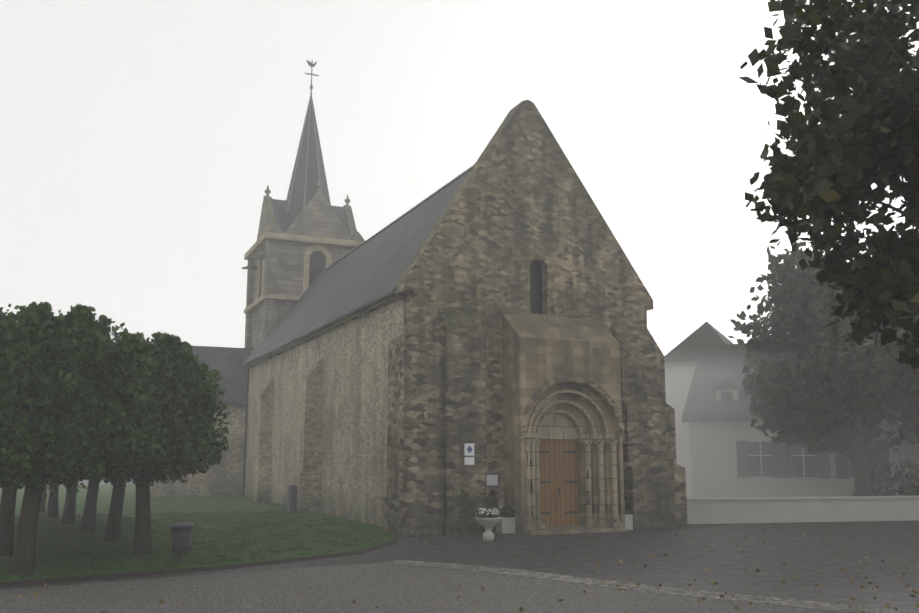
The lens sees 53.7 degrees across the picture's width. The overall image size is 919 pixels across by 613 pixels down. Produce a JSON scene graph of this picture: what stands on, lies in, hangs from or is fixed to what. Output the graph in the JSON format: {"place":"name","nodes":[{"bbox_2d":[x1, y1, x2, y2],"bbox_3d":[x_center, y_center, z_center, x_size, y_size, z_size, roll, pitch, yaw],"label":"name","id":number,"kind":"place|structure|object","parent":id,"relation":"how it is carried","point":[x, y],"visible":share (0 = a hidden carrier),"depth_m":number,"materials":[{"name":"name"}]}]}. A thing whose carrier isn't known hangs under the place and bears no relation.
{"place":"outdoors","nodes":[
{"label":"outdoors","id":0,"kind":"place"},
{"bbox_2d":[39,484,46,512],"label":"lime tree","id":1,"kind":"object","parent":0,"point":[42,506],"visible":0.02,"depth_m":40.12,"materials":[{"name":"brown plant"}]},
{"bbox_2d":[0,400,91,556],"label":"lime tree","id":2,"kind":"object","parent":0,"point":[9,515],"depth_m":22.58,"materials":[{"name":"plant"}]},
{"bbox_2d":[94,397,149,541],"bbox_3d":[-10.004,4.151,27.146,4.391,5.938,4.208,4,-10,-23],"label":"lime tree","id":3,"kind":"object","parent":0,"point":[112,523],"depth_m":26.54,"materials":[{"name":"brown plant"}]},
{"bbox_2d":[192,346,254,404],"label":"annex roof","id":4,"kind":"structure","parent":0,"point":[236,378],"depth_m":59.46,"materials":[{"name":"grey tile"}]},
{"bbox_2d":[0,562,853,612],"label":"gravel road","id":5,"kind":"structure","parent":0,"point":[250,581],"depth_m":16.62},
{"bbox_2d":[0,479,918,610],"bbox_3d":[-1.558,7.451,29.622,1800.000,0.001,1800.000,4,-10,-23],"label":"asphalt ground","id":6,"kind":"structure","parent":0,"point":[847,592],"depth_m":22.93,"materials":[{"name":"grey asphalt"}]},
{"bbox_2d":[0,301,165,575],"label":"lime tree","id":7,"kind":"object","parent":6,"relation":"on","point":[123,376],"depth_m":18.95,"materials":[{"name":"green plant"}]},
{"bbox_2d":[75,331,230,554],"bbox_3d":[-8.114,3.599,23.734,3.955,5.902,4.025,4,-10,-23],"label":"lime tree","id":8,"kind":"object","parent":6,"relation":"on","point":[173,466],"depth_m":23.15,"materials":[{"name":"green plant"}]},
{"bbox_2d":[150,405,245,496],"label":"annex walls","id":9,"kind":"structure","parent":6,"relation":"on","point":[215,477],"depth_m":57.15,"materials":[{"name":"beige stone"}]},
{"bbox_2d":[0,533,397,586],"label":"lawn edge soil","id":10,"kind":"structure","parent":6,"relation":"on","point":[121,575],"depth_m":20.08,"materials":[{"name":"brown soil"}]},
{"bbox_2d":[0,484,400,581],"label":"lawn grass","id":11,"kind":"structure","parent":6,"relation":"on","point":[164,502],"depth_m":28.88,"materials":[{"name":"green plant"}]},
{"bbox_2d":[46,483,58,517],"bbox_3d":[-16.489,7.127,37.260,2.308,3.360,1.850,8,-12,-41],"label":"lime tree","id":12,"kind":"object","parent":11,"relation":"on","point":[51,505],"visible":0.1,"depth_m":36.75,"materials":[{"name":"brown plant"}]},
{"bbox_2d":[61,477,76,524],"bbox_3d":[-14.065,6.359,33.580,2.412,3.673,2.286,1,-9,-6],"label":"lime tree","id":13,"kind":"object","parent":11,"relation":"on","point":[69,509],"visible":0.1,"depth_m":33.36,"materials":[{"name":"brown plant"}]},
{"bbox_2d":[63,475,106,531],"bbox_3d":[-12.312,4.758,30.621,4.266,5.877,4.226,4,-10,-23],"label":"lime tree","id":14,"kind":"object","parent":11,"relation":"on","point":[90,503],"depth_m":30.01,"materials":[{"name":"brown plant"}]},
{"bbox_2d":[177,554,181,563],"bbox_3d":[-6.547,5.572,21.240,0.080,0.970,0.335,4,-10,-23],"label":"trash can post","id":15,"kind":"object","parent":11,"relation":"on","point":[179,556],"visible":0.15,"depth_m":21.05,"materials":[{"name":"grey metal"}]},
{"bbox_2d":[170,527,191,553],"bbox_3d":[-6.494,5.429,21.141,0.504,0.620,0.504,4,-10,-23],"label":"trash can","id":16,"kind":"object","parent":15,"relation":"on","point":[179,535],"visible":0.88,"depth_m":20.95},
{"bbox_2d":[169,522,193,527],"bbox_3d":[-6.494,5.103,21.195,0.550,0.080,0.550,4,-10,-23],"label":"trash can lid","id":17,"kind":"object","parent":16,"relation":"on","point":[180,524],"visible":0.98,"depth_m":21.00,"materials":[{"name":"grey metal"}]},
{"bbox_2d":[287,485,296,512],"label":"church meter box","id":18,"kind":"object","parent":6,"relation":"on","point":[289,498],"visible":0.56,"depth_m":40.09,"materials":[{"name":"grey metal"}]},
{"bbox_2d":[244,239,353,348],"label":"bell tower","id":19,"kind":"structure","parent":6,"relation":"on","point":[279,284],"depth_m":59.88,"materials":[{"name":"grey stone"}]},
{"bbox_2d":[242,255,264,268],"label":"gargoyles","id":20,"kind":"object","parent":19,"relation":"attached to","point":[256,257],"depth_m":60.49,"materials":[{"name":"grey stone"}]},
{"bbox_2d":[261,252,324,286],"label":"belfry openings","id":21,"kind":"object","parent":19,"relation":"in","point":[316,268],"depth_m":60.83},
{"bbox_2d":[244,232,363,350],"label":"stone trim","id":22,"kind":"structure","parent":19,"relation":"attached to","point":[293,238],"depth_m":60.55,"materials":[{"name":"beige stone"}]},
{"bbox_2d":[257,179,364,240],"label":"tower gables","id":23,"kind":"object","parent":19,"relation":"on","point":[334,222],"depth_m":61.38,"materials":[{"name":"grey stone"}]},
{"bbox_2d":[272,199,349,235],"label":"tower roof","id":24,"kind":"structure","parent":19,"relation":"on","point":[290,218],"depth_m":62.93,"materials":[{"name":"stone"}]},
{"bbox_2d":[287,97,329,218],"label":"spire","id":25,"kind":"structure","parent":24,"relation":"on","point":[313,178],"depth_m":63.81,"materials":[{"name":"stone"}]},
{"bbox_2d":[286,94,330,210],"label":"spire ridges","id":26,"kind":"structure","parent":25,"relation":"attached to","point":[307,158],"depth_m":64.34,"materials":[{"name":"grey metal"}]},
{"bbox_2d":[305,60,316,92],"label":"weather vane","id":27,"kind":"object","parent":26,"relation":"attached to","point":[312,65],"depth_m":65.88,"materials":[{"name":"metal"}]},
{"bbox_2d":[244,297,403,525],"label":"church nave walls","id":28,"kind":"structure","parent":6,"relation":"on","point":[360,328],"depth_m":39.70,"materials":[{"name":"beige stone"}]},
{"bbox_2d":[242,368,248,496],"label":"downspout","id":29,"kind":"object","parent":28,"relation":"attached to","point":[245,434],"visible":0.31,"depth_m":56.68,"materials":[{"name":"metal"}]},
{"bbox_2d":[246,291,403,368],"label":"church nave cornice","id":30,"kind":"structure","parent":28,"relation":"attached to","point":[349,318],"depth_m":39.37,"materials":[{"name":"stone"}]},
{"bbox_2d":[242,170,470,366],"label":"church roof","id":31,"kind":"structure","parent":28,"relation":"on","point":[421,234],"depth_m":42.14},
{"bbox_2d":[317,165,473,275],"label":"church nave ridge","id":32,"kind":"structure","parent":31,"relation":"on","point":[424,200],"depth_m":45.38,"materials":[{"name":"stone"}]},
{"bbox_2d":[19,522,918,612],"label":"fallen leaves","id":33,"kind":"object","parent":6,"relation":"on","point":[695,580],"visible":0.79,"depth_m":17.89,"materials":[{"name":"brown plant"}]},
{"bbox_2d":[475,516,501,540],"bbox_3d":[0.878,6.745,27.498,0.840,0.700,0.840,4,-10,-23],"label":"planter urn","id":34,"kind":"object","parent":6,"relation":"on","point":[487,523],"visible":0.88,"depth_m":27.31,"materials":[{"name":"stone"}]},
{"bbox_2d":[472,506,501,521],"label":"flowers","id":35,"kind":"object","parent":34,"relation":"in","point":[483,515],"depth_m":27.47,"materials":[{"name":"white plant"}]},
{"bbox_2d":[496,517,515,533],"bbox_3d":[1.615,7.314,30.383,0.720,0.520,0.580,4,-10,-23],"label":"planter box","id":36,"kind":"object","parent":6,"relation":"on","point":[507,527],"visible":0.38,"depth_m":30.12,"materials":[{"name":"stone"}]},
{"bbox_2d":[499,505,515,516],"bbox_3d":[1.653,6.921,30.449,0.665,0.477,0.809,4,-10,-23],"label":"potted plant","id":37,"kind":"object","parent":36,"relation":"in","point":[510,513],"depth_m":30.26,"materials":[{"name":"green plant"}]},
{"bbox_2d":[382,305,687,536],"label":"buttresses","id":38,"kind":"structure","parent":6,"relation":"on","point":[443,475],"depth_m":30.36,"materials":[{"name":"stone"}]},
{"bbox_2d":[454,490,490,535],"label":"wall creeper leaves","id":39,"kind":"object","parent":38,"relation":"attached to","point":[476,500],"visible":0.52,"depth_m":29.56,"materials":[{"name":"green plant"}]},
{"bbox_2d":[486,473,498,486],"bbox_3d":[1.112,5.934,31.020,0.500,0.450,0.040,4,-10,-23],"label":"notice board frame","id":40,"kind":"object","parent":38,"relation":"attached to","point":[492,474],"visible":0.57,"depth_m":31.01,"materials":[{"name":"metal"}]},
{"bbox_2d":[487,475,497,485],"bbox_3d":[1.121,5.930,30.998,0.420,0.370,0.008,4,-10,-23],"label":"notice board","id":41,"kind":"object","parent":40,"relation":"in","point":[492,479],"visible":1,"depth_m":30.99,"materials":[{"name":"white paper"}]},
{"bbox_2d":[502,313,624,533],"bbox_3d":[3.615,3.975,31.737,4.000,7.550,1.350,4,-10,-23],"label":"church portal","id":42,"kind":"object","parent":6,"relation":"on","point":[518,356],"depth_m":31.62,"materials":[{"name":"brown stone"}]},
{"bbox_2d":[539,440,578,526],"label":"church door leaves","id":43,"kind":"object","parent":42,"relation":"in","point":[567,473],"visible":0.71,"depth_m":31.85,"materials":[{"name":"brown wood"}]},
{"bbox_2d":[539,451,577,513],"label":"door hinges","id":44,"kind":"object","parent":43,"relation":"attached to","point":[566,512],"visible":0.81,"depth_m":31.81,"materials":[{"name":"black metal"}]},
{"bbox_2d":[540,413,577,439],"bbox_3d":[3.410,4.244,32.171,1.720,0.960,0.220,4,-10,-23],"label":"tympanum","id":45,"kind":"object","parent":42,"relation":"attached to","point":[567,424],"visible":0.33,"depth_m":32.11,"materials":[{"name":"beige stone"}]},
{"bbox_2d":[527,390,608,436],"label":"archivolts","id":46,"kind":"object","parent":42,"relation":"attached to","point":[564,412],"visible":0.81,"depth_m":31.71,"materials":[{"name":"beige stone"}]},
{"bbox_2d":[519,376,624,436],"bbox_3d":[3.889,3.428,31.191,4.100,2.050,0.120,4,-10,-23],"label":"hood mould","id":47,"kind":"object","parent":42,"relation":"attached to","point":[598,388],"visible":0.83,"depth_m":31.24,"materials":[{"name":"beige stone"}]},
{"bbox_2d":[527,526,626,534],"bbox_3d":[3.696,7.610,30.950,3.700,0.120,1.650,4,-10,-23],"label":"doorstep","id":48,"kind":"object","parent":6,"relation":"on","point":[562,529],"visible":0.71,"depth_m":30.35,"materials":[{"name":"beige stone"}]},
{"bbox_2d":[516,433,623,533],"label":"columns","id":49,"kind":"structure","parent":48,"relation":"on","point":[534,513],"depth_m":31.39,"materials":[{"name":"beige stone"}]},
{"bbox_2d":[625,514,632,529],"bbox_3d":[5.905,7.566,31.906,0.720,0.520,0.580,4,-10,-23],"label":"planter box","id":50,"kind":"object","parent":6,"relation":"on","point":[628,525],"visible":0.23,"depth_m":31.63,"materials":[{"name":"white stone"}]},
{"bbox_2d":[625,503,632,513],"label":"planter box leaves","id":51,"kind":"object","parent":50,"relation":"in","point":[627,509],"visible":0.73,"depth_m":31.86,"materials":[{"name":"green plant"}]},
{"bbox_2d":[381,560,918,612],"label":"gutter cobbles","id":52,"kind":"object","parent":6,"relation":"on","point":[741,597],"visible":0.98,"depth_m":17.32,"materials":[{"name":"grey stone"}]},
{"bbox_2d":[664,360,918,497],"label":"house walls","id":53,"kind":"structure","parent":6,"relation":"on","point":[910,449],"depth_m":45.55,"materials":[{"name":"white paint"}]},
{"bbox_2d":[664,322,762,421],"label":"house roof","id":54,"kind":"structure","parent":53,"relation":"on","point":[690,354],"depth_m":48.44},
{"bbox_2d":[721,392,875,477],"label":"house windows","id":55,"kind":"structure","parent":53,"relation":"in","point":[756,473],"depth_m":44.34,"materials":[{"name":"grey glass"}]},
{"bbox_2d":[749,442,853,479],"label":"window frames","id":56,"kind":"structure","parent":53,"relation":"in","point":[794,478],"depth_m":43.67,"materials":[{"name":"white wood"}]},
{"bbox_2d":[736,439,890,478],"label":"window shutters","id":57,"kind":"object","parent":53,"relation":"attached to","point":[844,464],"depth_m":43.86,"materials":[{"name":"grey wood"}]},
{"bbox_2d":[687,496,918,523],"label":"wall stone","id":58,"kind":"object","parent":6,"relation":"on","point":[865,508],"visible":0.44,"depth_m":35.27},
{"bbox_2d":[843,448,918,495],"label":"garden shrub leaves","id":59,"kind":"object","parent":6,"relation":"on","point":[913,490],"depth_m":39.98,"materials":[{"name":"green plant"}]},
{"bbox_2d":[0,0,918,612],"label":"sky","id":60,"kind":"structure","parent":0,"point":[142,142],"materials":[{"name":"white"}]},
{"bbox_2d":[464,443,473,464],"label":"church sign plaques","id":61,"kind":"object","parent":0,"point":[470,461],"visible":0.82,"depth_m":30.01,"materials":[{"name":"white metal"}]},
{"bbox_2d":[395,100,652,531],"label":"gable wall","id":62,"kind":"structure","parent":0,"point":[492,284],"depth_m":33.03,"materials":[{"name":"stone"}]},
{"bbox_2d":[530,261,542,313],"bbox_3d":[2.710,-0.675,33.345,0.800,2.150,0.050,4,-10,-23],"label":"window","id":63,"kind":"structure","parent":62,"relation":"in","point":[536,274],"depth_m":33.36,"materials":[{"name":"black glass"}]},
{"bbox_2d":[727,238,918,495],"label":"garden tree","id":64,"kind":"object","parent":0,"point":[804,346],"depth_m":38.14,"materials":[{"name":"green plant"}]},
{"bbox_2d":[738,0,918,369],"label":"tree","id":65,"kind":"object","parent":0,"point":[856,104],"depth_m":12.54,"materials":[{"name":"green plant"}]}
]}

